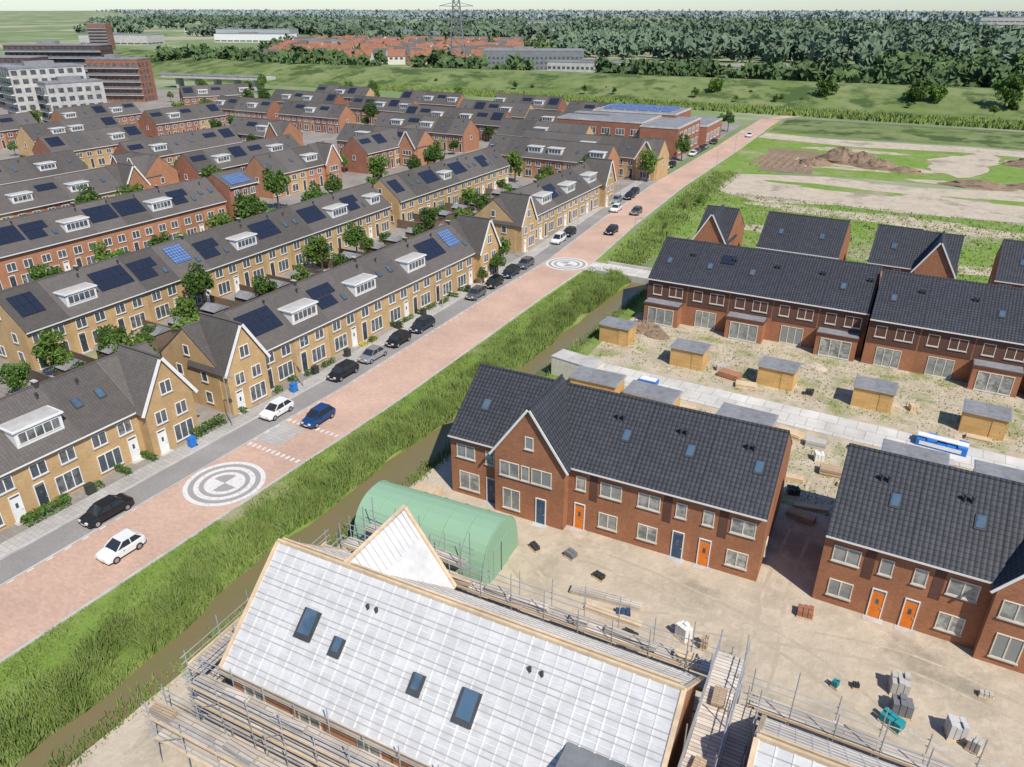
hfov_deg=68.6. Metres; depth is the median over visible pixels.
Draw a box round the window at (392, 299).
[388,293,395,305]
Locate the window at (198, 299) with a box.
[187,293,202,306]
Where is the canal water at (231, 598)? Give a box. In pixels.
[15,282,647,766]
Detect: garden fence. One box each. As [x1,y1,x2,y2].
[26,368,51,382]
[65,349,96,362]
[142,319,178,333]
[151,332,176,348]
[209,295,240,307]
[239,284,261,295]
[266,274,290,283]
[292,265,322,274]
[317,259,334,268]
[338,248,368,255]
[359,241,388,249]
[397,219,432,229]
[414,213,448,222]
[432,218,446,227]
[445,202,478,210]
[485,188,493,194]
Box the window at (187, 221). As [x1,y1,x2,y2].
[184,217,191,225]
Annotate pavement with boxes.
[0,179,643,557]
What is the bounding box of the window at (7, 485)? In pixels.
[0,475,16,496]
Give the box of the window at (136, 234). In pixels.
[132,230,140,239]
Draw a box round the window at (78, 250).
[73,245,83,254]
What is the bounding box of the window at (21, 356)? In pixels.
[17,351,24,360]
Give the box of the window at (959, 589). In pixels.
[944,578,981,603]
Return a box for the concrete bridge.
[584,261,651,284]
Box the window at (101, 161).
[98,158,105,164]
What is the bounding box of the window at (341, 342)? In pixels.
[334,332,347,352]
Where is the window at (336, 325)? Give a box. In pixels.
[332,319,341,332]
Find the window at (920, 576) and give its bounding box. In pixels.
[910,567,929,588]
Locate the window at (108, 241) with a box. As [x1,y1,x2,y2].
[103,237,112,246]
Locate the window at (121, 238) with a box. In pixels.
[117,234,126,242]
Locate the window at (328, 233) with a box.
[325,229,331,238]
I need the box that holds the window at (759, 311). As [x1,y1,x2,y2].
[751,300,767,313]
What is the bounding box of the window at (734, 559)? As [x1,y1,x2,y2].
[724,549,748,571]
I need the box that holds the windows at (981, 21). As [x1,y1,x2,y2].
[981,21,1023,25]
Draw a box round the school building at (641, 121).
[557,103,722,157]
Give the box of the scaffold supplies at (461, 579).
[447,569,472,586]
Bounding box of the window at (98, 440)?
[90,430,108,449]
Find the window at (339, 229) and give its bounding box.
[337,226,342,234]
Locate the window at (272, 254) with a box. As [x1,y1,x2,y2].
[268,249,276,259]
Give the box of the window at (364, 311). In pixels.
[361,306,369,318]
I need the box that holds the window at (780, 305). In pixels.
[778,305,789,317]
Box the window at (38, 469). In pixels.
[28,459,49,480]
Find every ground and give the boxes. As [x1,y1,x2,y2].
[0,10,1023,585]
[565,312,1023,516]
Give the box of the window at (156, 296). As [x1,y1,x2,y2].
[151,290,161,302]
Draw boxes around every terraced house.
[0,114,19,146]
[0,126,7,148]
[0,157,40,181]
[0,165,14,184]
[0,181,43,216]
[0,196,13,219]
[0,218,37,287]
[0,266,6,289]
[0,280,77,370]
[0,379,92,512]
[0,443,32,530]
[9,211,72,271]
[11,112,37,124]
[15,123,49,155]
[24,153,64,177]
[24,176,71,210]
[32,133,73,154]
[37,265,113,353]
[38,361,144,480]
[40,121,67,134]
[43,202,100,266]
[49,107,79,121]
[49,149,87,172]
[53,171,98,201]
[59,118,86,131]
[59,131,97,168]
[71,105,95,117]
[75,198,131,253]
[78,116,103,129]
[78,257,151,334]
[80,128,113,166]
[80,167,121,198]
[87,103,110,115]
[95,114,120,126]
[95,341,200,456]
[99,126,129,150]
[102,102,128,124]
[104,192,156,251]
[105,161,150,191]
[110,151,140,164]
[113,139,151,153]
[116,246,183,322]
[117,100,141,126]
[118,123,147,139]
[127,153,178,187]
[132,185,182,239]
[137,109,171,136]
[140,136,174,165]
[151,234,214,306]
[158,182,206,235]
[159,107,186,133]
[159,133,192,159]
[159,311,271,414]
[173,149,215,181]
[174,105,200,131]
[178,130,209,150]
[179,86,197,104]
[182,177,226,228]
[183,228,241,297]
[188,103,212,128]
[194,85,211,103]
[196,128,226,147]
[202,102,226,125]
[202,146,237,170]
[207,84,224,101]
[213,125,242,144]
[213,218,267,286]
[214,95,229,111]
[221,84,237,95]
[222,96,240,122]
[222,143,252,169]
[223,296,298,391]
[230,116,248,138]
[233,97,250,116]
[235,83,250,96]
[239,118,261,141]
[240,139,268,156]
[241,213,292,276]
[244,98,262,117]
[244,152,290,198]
[252,119,274,138]
[255,98,281,119]
[258,137,284,152]
[262,279,330,373]
[264,119,303,145]
[265,206,314,265]
[270,89,284,103]
[273,148,308,193]
[274,134,300,148]
[277,100,296,121]
[279,90,295,105]
[289,101,308,130]
[289,199,335,254]
[290,90,305,100]
[291,145,324,188]
[296,270,360,356]
[301,91,316,101]
[301,102,320,131]
[307,141,342,182]
[311,92,327,102]
[312,191,354,252]
[313,103,332,132]
[315,84,328,91]
[322,92,347,105]
[325,85,338,92]
[325,104,355,133]
[327,256,386,341]
[333,187,375,243]
[335,85,348,96]
[336,123,359,156]
[340,133,380,173]
[343,86,359,106]
[349,95,366,122]
[352,182,391,237]
[353,86,376,97]
[354,124,375,135]
[356,249,411,327]
[360,96,377,123]
[367,131,394,169]
[373,97,389,123]
[373,126,391,131]
[373,173,416,225]
[374,112,394,126]
[380,128,399,166]
[382,237,434,314]
[383,98,402,112]
[388,113,408,126]
[392,127,407,141]
[396,98,419,112]
[396,169,432,213]
[398,128,435,166]
[399,90,414,98]
[403,104,420,113]
[403,114,423,125]
[406,123,421,128]
[407,231,455,302]
[411,90,425,104]
[413,165,446,207]
[417,105,434,114]
[419,115,438,136]
[420,91,437,105]
[427,160,460,203]
[428,220,474,291]
[430,106,448,116]
[431,116,454,150]
[432,92,449,105]
[442,157,473,196]
[444,93,465,106]
[444,107,462,117]
[447,118,478,152]
[448,363,527,506]
[450,214,501,282]
[455,153,486,193]
[458,108,476,119]
[459,99,475,107]
[469,149,498,188]
[472,100,488,108]
[472,109,491,140]
[473,191,537,252]
[481,144,509,189]
[485,101,502,109]
[485,110,511,140]
[487,134,511,157]
[488,373,596,529]
[494,93,509,101]
[496,118,519,135]
[499,102,516,114]
[503,136,530,176]
[506,94,522,102]
[510,102,534,118]
[510,187,544,240]
[512,119,536,136]
[519,95,535,103]
[522,129,543,137]
[522,137,550,177]
[523,179,557,236]
[525,109,543,120]
[532,95,548,109]
[533,120,553,130]
[537,177,569,229]
[540,110,559,121]
[541,131,562,139]
[542,139,570,172]
[543,96,566,111]
[548,170,580,223]
[550,122,571,131]
[556,111,575,121]
[560,132,581,141]
[561,167,591,217]
[563,141,591,169]
[565,100,583,111]
[567,388,656,541]
[568,123,594,134]
[572,161,601,211]
[579,134,601,142]
[580,101,598,110]
[583,157,616,206]
[585,143,619,179]
[597,102,613,107]
[599,135,621,150]
[617,137,642,178]
[626,402,720,563]
[634,137,669,180]
[643,236,705,327]
[684,242,746,331]
[689,415,791,581]
[724,247,789,343]
[768,253,834,347]
[812,443,927,624]
[813,259,881,361]
[861,269,933,371]
[889,461,1012,648]
[911,276,987,381]
[964,284,1023,397]
[972,481,1023,673]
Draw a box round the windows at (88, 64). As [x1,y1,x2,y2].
[87,62,153,99]
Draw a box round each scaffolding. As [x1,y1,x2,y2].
[140,684,310,766]
[180,523,344,719]
[181,657,438,766]
[335,516,737,712]
[360,497,474,592]
[677,629,750,766]
[717,674,762,766]
[740,668,1005,766]
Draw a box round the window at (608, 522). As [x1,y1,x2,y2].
[597,512,617,532]
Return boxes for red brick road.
[0,119,779,659]
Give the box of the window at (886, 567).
[876,558,895,578]
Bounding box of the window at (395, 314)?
[390,306,401,323]
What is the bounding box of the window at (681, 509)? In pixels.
[674,502,687,520]
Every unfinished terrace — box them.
[219,505,703,766]
[747,714,897,766]
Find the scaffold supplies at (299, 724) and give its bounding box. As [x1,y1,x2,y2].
[269,712,307,734]
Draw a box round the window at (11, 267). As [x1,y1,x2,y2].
[5,262,17,272]
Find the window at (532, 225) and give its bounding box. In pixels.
[530,223,533,231]
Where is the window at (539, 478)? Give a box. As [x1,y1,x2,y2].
[530,468,551,489]
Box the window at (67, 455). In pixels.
[57,445,77,465]
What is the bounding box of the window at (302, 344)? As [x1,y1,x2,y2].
[299,334,309,348]
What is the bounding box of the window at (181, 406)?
[174,399,188,416]
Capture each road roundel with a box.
[182,462,265,505]
[546,257,587,269]
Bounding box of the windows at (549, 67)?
[548,66,595,69]
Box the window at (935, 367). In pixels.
[923,356,954,379]
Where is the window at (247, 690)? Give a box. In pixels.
[243,684,265,701]
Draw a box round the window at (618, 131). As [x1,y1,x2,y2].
[615,128,623,135]
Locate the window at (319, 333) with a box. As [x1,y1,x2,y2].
[314,327,324,341]
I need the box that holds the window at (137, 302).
[132,297,143,309]
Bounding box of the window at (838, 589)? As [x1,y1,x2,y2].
[825,578,853,601]
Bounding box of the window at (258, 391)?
[249,380,267,402]
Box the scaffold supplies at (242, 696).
[221,687,250,705]
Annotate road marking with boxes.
[6,186,650,583]
[247,419,338,462]
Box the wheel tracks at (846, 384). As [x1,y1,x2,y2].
[657,339,1023,420]
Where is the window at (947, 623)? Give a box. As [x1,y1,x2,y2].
[933,611,965,636]
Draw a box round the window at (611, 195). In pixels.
[609,193,612,202]
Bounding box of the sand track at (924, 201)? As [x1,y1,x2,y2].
[706,174,1023,223]
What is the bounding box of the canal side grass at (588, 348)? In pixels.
[545,293,647,378]
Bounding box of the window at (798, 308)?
[796,308,813,321]
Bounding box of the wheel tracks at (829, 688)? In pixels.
[556,538,964,766]
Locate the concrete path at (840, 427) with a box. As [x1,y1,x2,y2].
[604,363,1023,469]
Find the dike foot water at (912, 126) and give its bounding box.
[794,119,1023,132]
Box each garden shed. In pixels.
[50,358,86,375]
[94,343,117,358]
[144,324,171,341]
[166,315,189,329]
[200,302,228,314]
[233,290,260,302]
[268,279,289,290]
[290,269,314,279]
[342,251,361,258]
[366,242,386,252]
[383,235,401,244]
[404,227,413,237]
[437,210,452,217]
[451,204,468,210]
[491,189,504,195]
[507,184,522,190]
[568,365,626,393]
[598,316,637,346]
[622,380,682,405]
[669,338,711,370]
[716,402,778,426]
[756,355,801,391]
[850,375,898,413]
[881,438,949,465]
[958,398,1011,440]
[973,459,1023,482]
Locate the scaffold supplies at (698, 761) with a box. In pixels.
[691,755,707,766]
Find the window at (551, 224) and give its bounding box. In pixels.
[548,220,553,232]
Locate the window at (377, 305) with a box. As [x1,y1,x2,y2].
[374,300,381,312]
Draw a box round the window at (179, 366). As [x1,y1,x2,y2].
[176,363,183,375]
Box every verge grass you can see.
[595,124,804,264]
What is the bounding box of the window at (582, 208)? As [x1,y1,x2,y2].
[580,204,584,215]
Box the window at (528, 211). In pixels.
[527,209,530,217]
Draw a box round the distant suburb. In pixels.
[257,35,523,64]
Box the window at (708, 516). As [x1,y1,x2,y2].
[701,509,715,528]
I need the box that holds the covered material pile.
[915,431,969,456]
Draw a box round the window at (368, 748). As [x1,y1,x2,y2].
[356,737,381,757]
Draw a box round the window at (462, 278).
[457,273,466,286]
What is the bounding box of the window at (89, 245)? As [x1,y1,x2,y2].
[88,241,96,250]
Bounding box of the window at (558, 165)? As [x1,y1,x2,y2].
[555,163,560,168]
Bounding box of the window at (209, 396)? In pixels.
[205,390,214,404]
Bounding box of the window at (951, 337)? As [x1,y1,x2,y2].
[947,337,969,352]
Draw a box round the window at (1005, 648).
[987,632,1023,665]
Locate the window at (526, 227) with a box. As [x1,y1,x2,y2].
[524,226,527,234]
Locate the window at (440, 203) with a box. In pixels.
[438,200,443,207]
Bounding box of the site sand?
[68,454,1023,766]
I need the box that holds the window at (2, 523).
[0,513,5,527]
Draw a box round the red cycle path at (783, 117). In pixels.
[768,115,824,118]
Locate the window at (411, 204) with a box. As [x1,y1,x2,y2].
[409,200,413,207]
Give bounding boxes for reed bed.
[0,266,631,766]
[42,288,647,766]
[366,83,1023,130]
[604,169,738,266]
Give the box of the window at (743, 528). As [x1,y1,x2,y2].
[729,517,756,539]
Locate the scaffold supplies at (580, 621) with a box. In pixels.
[569,613,588,627]
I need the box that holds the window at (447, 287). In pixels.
[443,280,451,296]
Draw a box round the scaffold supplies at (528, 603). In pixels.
[510,594,549,611]
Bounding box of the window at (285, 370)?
[277,360,293,381]
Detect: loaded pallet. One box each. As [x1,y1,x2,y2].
[529,540,540,553]
[564,547,578,561]
[592,570,606,582]
[615,607,631,616]
[623,627,639,635]
[674,620,692,643]
[699,634,709,651]
[716,363,725,370]
[785,484,800,497]
[796,603,813,620]
[804,388,813,396]
[813,450,824,462]
[830,678,840,690]
[851,681,860,690]
[877,707,906,734]
[887,670,910,696]
[889,693,914,720]
[907,403,919,411]
[942,714,969,743]
[964,734,984,756]
[977,689,993,700]
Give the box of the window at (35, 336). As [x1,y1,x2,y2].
[31,332,41,345]
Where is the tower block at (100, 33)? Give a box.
[86,22,115,48]
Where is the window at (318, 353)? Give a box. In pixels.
[311,343,326,364]
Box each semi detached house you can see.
[692,204,744,245]
[756,211,808,253]
[796,216,849,259]
[867,224,923,280]
[911,230,964,278]
[988,239,1023,287]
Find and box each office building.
[482,47,584,69]
[547,58,627,72]
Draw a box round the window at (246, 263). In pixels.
[242,258,250,268]
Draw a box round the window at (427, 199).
[425,194,429,201]
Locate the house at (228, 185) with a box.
[206,168,259,218]
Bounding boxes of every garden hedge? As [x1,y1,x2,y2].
[20,507,45,523]
[21,493,71,526]
[93,480,104,490]
[113,463,132,475]
[140,450,158,461]
[189,413,227,438]
[238,406,247,413]
[272,385,282,392]
[288,374,297,381]
[304,368,319,375]
[321,357,335,367]
[369,336,376,342]
[402,313,413,322]
[426,302,436,309]
[439,297,449,304]
[448,292,458,297]
[458,287,469,292]
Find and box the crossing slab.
[255,422,304,446]
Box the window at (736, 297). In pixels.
[735,297,745,309]
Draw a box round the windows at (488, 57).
[488,57,582,68]
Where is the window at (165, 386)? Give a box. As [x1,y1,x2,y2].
[158,378,173,396]
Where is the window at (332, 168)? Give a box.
[330,165,337,171]
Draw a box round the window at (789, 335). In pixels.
[778,325,803,346]
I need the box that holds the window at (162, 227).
[158,223,166,232]
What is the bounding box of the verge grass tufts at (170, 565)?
[0,267,599,705]
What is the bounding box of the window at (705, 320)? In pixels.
[694,310,715,329]
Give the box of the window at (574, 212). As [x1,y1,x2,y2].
[572,208,576,219]
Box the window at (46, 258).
[41,253,51,263]
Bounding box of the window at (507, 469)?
[499,459,519,480]
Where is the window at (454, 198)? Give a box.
[452,195,457,203]
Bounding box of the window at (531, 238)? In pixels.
[528,234,533,247]
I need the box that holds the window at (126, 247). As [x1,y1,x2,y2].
[115,246,127,252]
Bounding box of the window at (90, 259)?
[86,255,97,264]
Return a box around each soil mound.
[634,320,667,334]
[644,330,669,339]
[799,156,832,166]
[817,146,854,164]
[846,151,874,165]
[854,158,898,170]
[887,166,924,174]
[936,180,1018,191]
[997,158,1023,167]
[1005,183,1023,189]
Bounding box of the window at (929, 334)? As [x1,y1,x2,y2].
[925,334,940,347]
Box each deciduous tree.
[0,360,31,392]
[6,140,17,155]
[27,109,43,122]
[27,262,63,280]
[30,327,71,366]
[49,345,73,370]
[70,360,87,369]
[72,184,102,203]
[90,241,107,261]
[94,334,114,355]
[96,324,126,338]
[106,330,157,352]
[107,248,122,257]
[108,250,129,256]
[114,183,143,194]
[140,324,156,337]
[147,231,169,246]
[166,91,173,99]
[168,306,179,316]
[171,101,185,106]
[171,313,199,331]
[172,296,198,320]
[175,232,187,238]
[181,262,214,304]
[196,79,208,84]
[199,164,222,177]
[200,97,212,102]
[204,211,233,228]
[209,118,221,127]
[227,115,233,123]
[231,191,268,219]
[241,89,253,97]
[243,80,252,90]
[246,134,256,140]
[251,275,278,294]
[257,73,266,91]
[257,79,264,88]
[257,88,270,98]
[262,167,290,208]
[291,263,310,281]
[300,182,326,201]
[300,242,321,268]
[308,235,333,270]
[323,173,342,192]
[331,253,350,267]
[340,154,348,172]
[342,221,366,252]
[344,80,353,85]
[360,117,369,124]
[361,101,378,124]
[361,237,374,252]
[365,176,376,184]
[367,80,377,88]
[367,154,390,180]
[371,86,379,96]
[379,232,390,244]
[406,154,421,168]
[411,224,428,235]
[418,207,438,227]
[422,140,445,162]
[437,205,447,211]
[448,140,459,152]
[450,207,472,221]
[453,85,463,92]
[460,187,477,205]
[472,193,490,208]
[477,267,487,284]
[483,126,493,136]
[490,250,505,273]
[496,179,506,189]
[498,237,510,260]
[503,183,511,191]
[506,150,525,182]
[534,173,549,180]
[539,166,554,176]
[576,154,589,164]
[638,148,658,181]
[675,139,690,160]
[691,87,699,94]
[708,77,724,91]
[723,111,734,131]
[815,75,839,96]
[902,78,929,101]
[927,83,948,100]
[988,105,1000,115]
[991,72,1023,108]
[1011,104,1019,109]
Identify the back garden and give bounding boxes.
[41,369,54,376]
[86,352,97,359]
[313,267,327,270]
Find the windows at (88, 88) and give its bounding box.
[39,86,102,121]
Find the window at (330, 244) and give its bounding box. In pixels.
[328,242,333,253]
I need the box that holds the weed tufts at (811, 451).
[569,381,848,515]
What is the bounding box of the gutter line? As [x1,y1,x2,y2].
[0,130,741,585]
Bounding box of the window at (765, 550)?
[763,536,768,556]
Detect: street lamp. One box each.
[223,376,232,425]
[297,340,305,386]
[441,269,448,307]
[523,225,530,256]
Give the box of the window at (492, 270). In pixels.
[489,265,496,276]
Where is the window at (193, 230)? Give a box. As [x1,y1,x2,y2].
[186,227,196,234]
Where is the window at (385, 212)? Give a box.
[383,209,388,217]
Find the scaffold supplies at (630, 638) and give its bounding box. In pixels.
[604,624,657,652]
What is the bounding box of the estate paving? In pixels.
[0,89,741,543]
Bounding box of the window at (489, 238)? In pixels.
[487,234,491,244]
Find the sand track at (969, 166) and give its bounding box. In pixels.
[927,153,1000,177]
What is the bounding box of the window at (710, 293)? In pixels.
[709,293,724,305]
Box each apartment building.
[0,55,48,107]
[0,60,86,122]
[2,41,113,78]
[35,75,106,121]
[84,54,157,101]
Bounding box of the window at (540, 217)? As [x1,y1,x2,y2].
[538,215,541,223]
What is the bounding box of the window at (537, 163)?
[535,161,540,166]
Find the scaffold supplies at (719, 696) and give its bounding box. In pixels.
[710,685,727,708]
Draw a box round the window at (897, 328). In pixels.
[894,328,914,343]
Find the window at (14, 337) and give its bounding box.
[11,333,18,344]
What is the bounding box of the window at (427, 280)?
[423,277,430,288]
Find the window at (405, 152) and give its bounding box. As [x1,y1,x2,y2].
[403,150,411,155]
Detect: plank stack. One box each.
[413,483,442,496]
[569,584,642,611]
[585,602,642,627]
[680,403,695,409]
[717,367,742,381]
[735,380,756,390]
[778,425,804,440]
[785,472,803,483]
[786,507,816,524]
[794,501,828,512]
[805,436,826,449]
[819,463,842,478]
[949,459,955,466]
[964,433,991,444]
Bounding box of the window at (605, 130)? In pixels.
[601,127,609,133]
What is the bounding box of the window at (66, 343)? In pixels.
[61,340,69,349]
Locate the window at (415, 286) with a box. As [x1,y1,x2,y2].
[413,282,419,293]
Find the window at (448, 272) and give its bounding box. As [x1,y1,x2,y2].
[445,266,450,277]
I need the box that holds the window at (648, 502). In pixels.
[636,492,660,513]
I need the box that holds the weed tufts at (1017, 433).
[588,317,1023,452]
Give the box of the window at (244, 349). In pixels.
[238,343,250,359]
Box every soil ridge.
[749,152,771,165]
[756,152,778,166]
[764,152,785,166]
[772,152,794,167]
[780,153,800,167]
[787,154,808,169]
[795,154,815,170]
[803,164,812,171]
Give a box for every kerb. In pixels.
[0,131,763,662]
[0,180,645,559]
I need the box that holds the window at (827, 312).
[824,312,836,324]
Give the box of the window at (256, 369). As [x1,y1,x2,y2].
[251,363,261,378]
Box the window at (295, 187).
[292,183,298,191]
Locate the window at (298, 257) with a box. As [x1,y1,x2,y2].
[295,253,306,265]
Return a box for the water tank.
[638,375,658,384]
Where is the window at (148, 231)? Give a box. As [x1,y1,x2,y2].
[145,227,152,235]
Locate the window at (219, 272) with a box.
[214,268,223,279]
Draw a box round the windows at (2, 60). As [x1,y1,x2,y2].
[0,58,43,105]
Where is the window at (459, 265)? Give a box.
[457,261,462,271]
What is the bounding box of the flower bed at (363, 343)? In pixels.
[358,341,369,346]
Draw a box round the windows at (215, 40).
[215,40,270,41]
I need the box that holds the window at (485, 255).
[484,253,488,263]
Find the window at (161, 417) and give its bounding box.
[154,408,168,426]
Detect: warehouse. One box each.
[78,33,164,44]
[214,32,296,41]
[215,28,298,35]
[307,38,354,43]
[321,19,387,21]
[363,29,440,36]
[498,20,579,25]
[976,16,1023,27]
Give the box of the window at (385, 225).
[381,220,388,232]
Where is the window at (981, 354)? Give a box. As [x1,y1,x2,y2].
[980,343,996,357]
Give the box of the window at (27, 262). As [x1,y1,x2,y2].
[23,258,33,268]
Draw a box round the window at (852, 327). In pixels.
[843,315,862,329]
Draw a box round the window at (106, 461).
[97,446,124,474]
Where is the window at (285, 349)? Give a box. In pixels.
[280,343,291,357]
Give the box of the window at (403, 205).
[401,202,405,210]
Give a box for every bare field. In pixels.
[743,202,1023,238]
[744,224,763,231]
[759,148,820,173]
[765,180,908,195]
[790,157,932,172]
[801,147,907,154]
[907,179,1023,192]
[940,196,1023,205]
[958,265,991,275]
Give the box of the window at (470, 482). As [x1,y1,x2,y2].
[459,470,479,493]
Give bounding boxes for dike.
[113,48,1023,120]
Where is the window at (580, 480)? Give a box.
[575,475,585,492]
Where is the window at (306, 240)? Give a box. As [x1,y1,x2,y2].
[304,237,309,245]
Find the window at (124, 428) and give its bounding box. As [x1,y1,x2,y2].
[116,418,133,437]
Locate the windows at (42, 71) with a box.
[0,68,83,122]
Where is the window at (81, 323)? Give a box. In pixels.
[75,316,88,329]
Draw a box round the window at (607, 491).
[599,482,621,502]
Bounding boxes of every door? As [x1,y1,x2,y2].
[1,140,6,148]
[7,493,31,525]
[8,275,17,286]
[33,480,50,512]
[37,352,52,370]
[63,260,70,270]
[75,257,82,266]
[78,331,92,353]
[90,158,96,167]
[117,317,127,334]
[127,435,144,463]
[133,241,139,250]
[156,428,173,455]
[199,224,203,231]
[205,288,210,302]
[233,275,239,292]
[235,388,249,414]
[244,271,252,286]
[267,368,274,391]
[269,261,278,276]
[285,184,289,195]
[300,350,309,373]
[303,179,308,190]
[320,175,323,186]
[337,237,341,247]
[351,326,360,347]
[361,320,369,341]
[368,225,375,238]
[375,223,378,237]
[404,300,411,318]
[413,295,417,314]
[435,284,439,302]
[469,268,472,284]
[482,477,494,506]
[483,265,486,281]
[524,237,527,252]
[531,497,547,528]
[539,225,543,239]
[544,222,548,236]
[564,212,566,225]
[568,210,570,223]
[569,502,585,533]
[618,331,625,345]
[629,168,632,178]
[666,530,684,563]
[691,354,700,370]
[692,538,711,571]
[779,374,790,390]
[862,588,887,624]
[877,395,890,412]
[894,598,920,635]
[988,421,1004,440]
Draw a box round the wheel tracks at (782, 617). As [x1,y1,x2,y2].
[738,440,846,735]
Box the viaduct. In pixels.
[160,73,275,90]
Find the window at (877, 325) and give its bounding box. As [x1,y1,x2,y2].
[873,325,887,338]
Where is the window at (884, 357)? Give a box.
[872,347,901,369]
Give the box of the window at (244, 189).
[243,188,248,194]
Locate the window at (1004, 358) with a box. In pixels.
[1003,347,1023,362]
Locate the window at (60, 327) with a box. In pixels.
[52,324,66,336]
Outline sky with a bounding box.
[0,0,1023,10]
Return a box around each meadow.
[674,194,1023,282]
[720,138,1023,184]
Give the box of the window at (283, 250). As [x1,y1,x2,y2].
[280,245,287,255]
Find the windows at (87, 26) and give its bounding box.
[87,26,115,48]
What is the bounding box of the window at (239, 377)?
[234,371,245,386]
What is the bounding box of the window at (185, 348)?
[182,344,189,356]
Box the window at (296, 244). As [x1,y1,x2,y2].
[293,241,300,250]
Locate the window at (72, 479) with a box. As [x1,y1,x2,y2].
[54,466,84,495]
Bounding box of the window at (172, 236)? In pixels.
[170,232,178,239]
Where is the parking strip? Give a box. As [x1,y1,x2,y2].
[0,177,663,583]
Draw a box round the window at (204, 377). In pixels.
[200,370,208,383]
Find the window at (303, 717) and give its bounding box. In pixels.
[297,709,321,729]
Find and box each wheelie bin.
[82,481,96,495]
[186,435,197,447]
[289,381,297,392]
[311,365,319,374]
[343,348,350,356]
[395,321,401,328]
[420,308,426,314]
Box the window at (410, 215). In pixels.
[407,210,413,220]
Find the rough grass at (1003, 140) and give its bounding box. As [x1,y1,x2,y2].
[769,119,1023,149]
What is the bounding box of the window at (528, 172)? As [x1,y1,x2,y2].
[525,169,531,176]
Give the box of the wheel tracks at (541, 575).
[506,544,1023,724]
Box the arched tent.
[353,480,517,583]
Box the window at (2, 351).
[0,346,6,357]
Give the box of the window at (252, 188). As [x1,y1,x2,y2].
[250,186,255,193]
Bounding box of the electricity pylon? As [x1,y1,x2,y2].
[437,0,475,57]
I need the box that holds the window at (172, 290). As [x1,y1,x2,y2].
[167,285,177,296]
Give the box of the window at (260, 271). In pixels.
[252,267,264,279]
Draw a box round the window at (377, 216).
[375,212,380,220]
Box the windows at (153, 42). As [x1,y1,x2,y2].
[80,42,162,43]
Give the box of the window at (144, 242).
[143,239,150,247]
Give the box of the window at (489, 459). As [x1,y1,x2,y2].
[485,450,494,467]
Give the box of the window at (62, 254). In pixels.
[57,249,67,259]
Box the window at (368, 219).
[365,216,371,224]
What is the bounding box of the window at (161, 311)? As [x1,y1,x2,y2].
[155,302,171,320]
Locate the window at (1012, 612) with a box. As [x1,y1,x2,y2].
[996,600,1023,625]
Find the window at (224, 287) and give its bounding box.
[217,280,231,295]
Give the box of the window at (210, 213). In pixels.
[207,211,213,218]
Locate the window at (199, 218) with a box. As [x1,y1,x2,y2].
[195,214,202,222]
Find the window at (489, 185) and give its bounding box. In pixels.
[487,182,492,188]
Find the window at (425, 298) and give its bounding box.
[420,291,430,307]
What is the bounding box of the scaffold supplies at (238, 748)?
[222,738,258,765]
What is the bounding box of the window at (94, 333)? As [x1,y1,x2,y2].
[91,325,106,344]
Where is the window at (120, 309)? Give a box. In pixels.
[114,303,126,315]
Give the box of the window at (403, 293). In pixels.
[400,287,407,299]
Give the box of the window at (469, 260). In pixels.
[466,257,471,267]
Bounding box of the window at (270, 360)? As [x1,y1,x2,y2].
[265,351,275,365]
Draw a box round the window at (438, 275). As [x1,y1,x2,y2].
[435,271,440,282]
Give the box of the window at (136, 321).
[129,312,145,330]
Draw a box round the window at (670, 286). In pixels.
[668,286,682,298]
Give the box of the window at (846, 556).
[830,544,861,568]
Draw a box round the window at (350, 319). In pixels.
[346,312,354,325]
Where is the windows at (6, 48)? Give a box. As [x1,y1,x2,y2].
[4,46,110,75]
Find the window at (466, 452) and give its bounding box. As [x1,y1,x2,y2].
[456,443,475,461]
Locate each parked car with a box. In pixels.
[77,493,133,527]
[95,528,145,564]
[258,396,293,420]
[300,402,335,427]
[326,359,358,381]
[357,344,387,363]
[385,329,411,347]
[409,314,435,333]
[465,285,486,300]
[484,274,503,288]
[501,263,520,278]
[518,256,534,268]
[550,231,565,244]
[563,226,576,236]
[605,224,618,234]
[610,203,621,212]
[611,194,621,202]
[624,191,634,199]
[629,187,639,195]
[630,205,642,215]
[668,160,676,167]
[688,150,696,155]
[710,138,717,143]
[746,132,752,136]
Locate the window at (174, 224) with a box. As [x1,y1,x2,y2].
[171,220,178,228]
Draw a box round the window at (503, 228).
[501,226,506,233]
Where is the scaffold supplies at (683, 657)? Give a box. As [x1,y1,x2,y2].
[673,648,697,663]
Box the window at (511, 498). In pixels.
[502,487,519,512]
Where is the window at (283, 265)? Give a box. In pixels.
[278,258,288,272]
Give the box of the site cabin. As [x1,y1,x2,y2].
[551,349,604,379]
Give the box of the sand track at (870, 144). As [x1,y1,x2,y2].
[759,133,1023,157]
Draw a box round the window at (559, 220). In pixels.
[557,216,562,227]
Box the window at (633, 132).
[630,129,638,136]
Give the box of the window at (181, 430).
[173,417,195,442]
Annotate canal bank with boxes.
[0,283,629,766]
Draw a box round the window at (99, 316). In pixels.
[94,310,106,322]
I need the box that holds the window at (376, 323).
[371,315,383,333]
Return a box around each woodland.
[73,14,1023,67]
[96,8,1023,23]
[145,43,1023,87]
[248,33,554,61]
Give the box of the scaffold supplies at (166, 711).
[148,702,177,722]
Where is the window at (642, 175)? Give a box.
[639,171,649,178]
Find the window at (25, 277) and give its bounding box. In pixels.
[21,272,32,283]
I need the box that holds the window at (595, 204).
[593,198,597,208]
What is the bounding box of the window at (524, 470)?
[520,465,529,483]
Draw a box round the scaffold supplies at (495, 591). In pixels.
[484,583,509,596]
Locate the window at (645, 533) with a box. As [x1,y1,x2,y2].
[636,523,657,544]

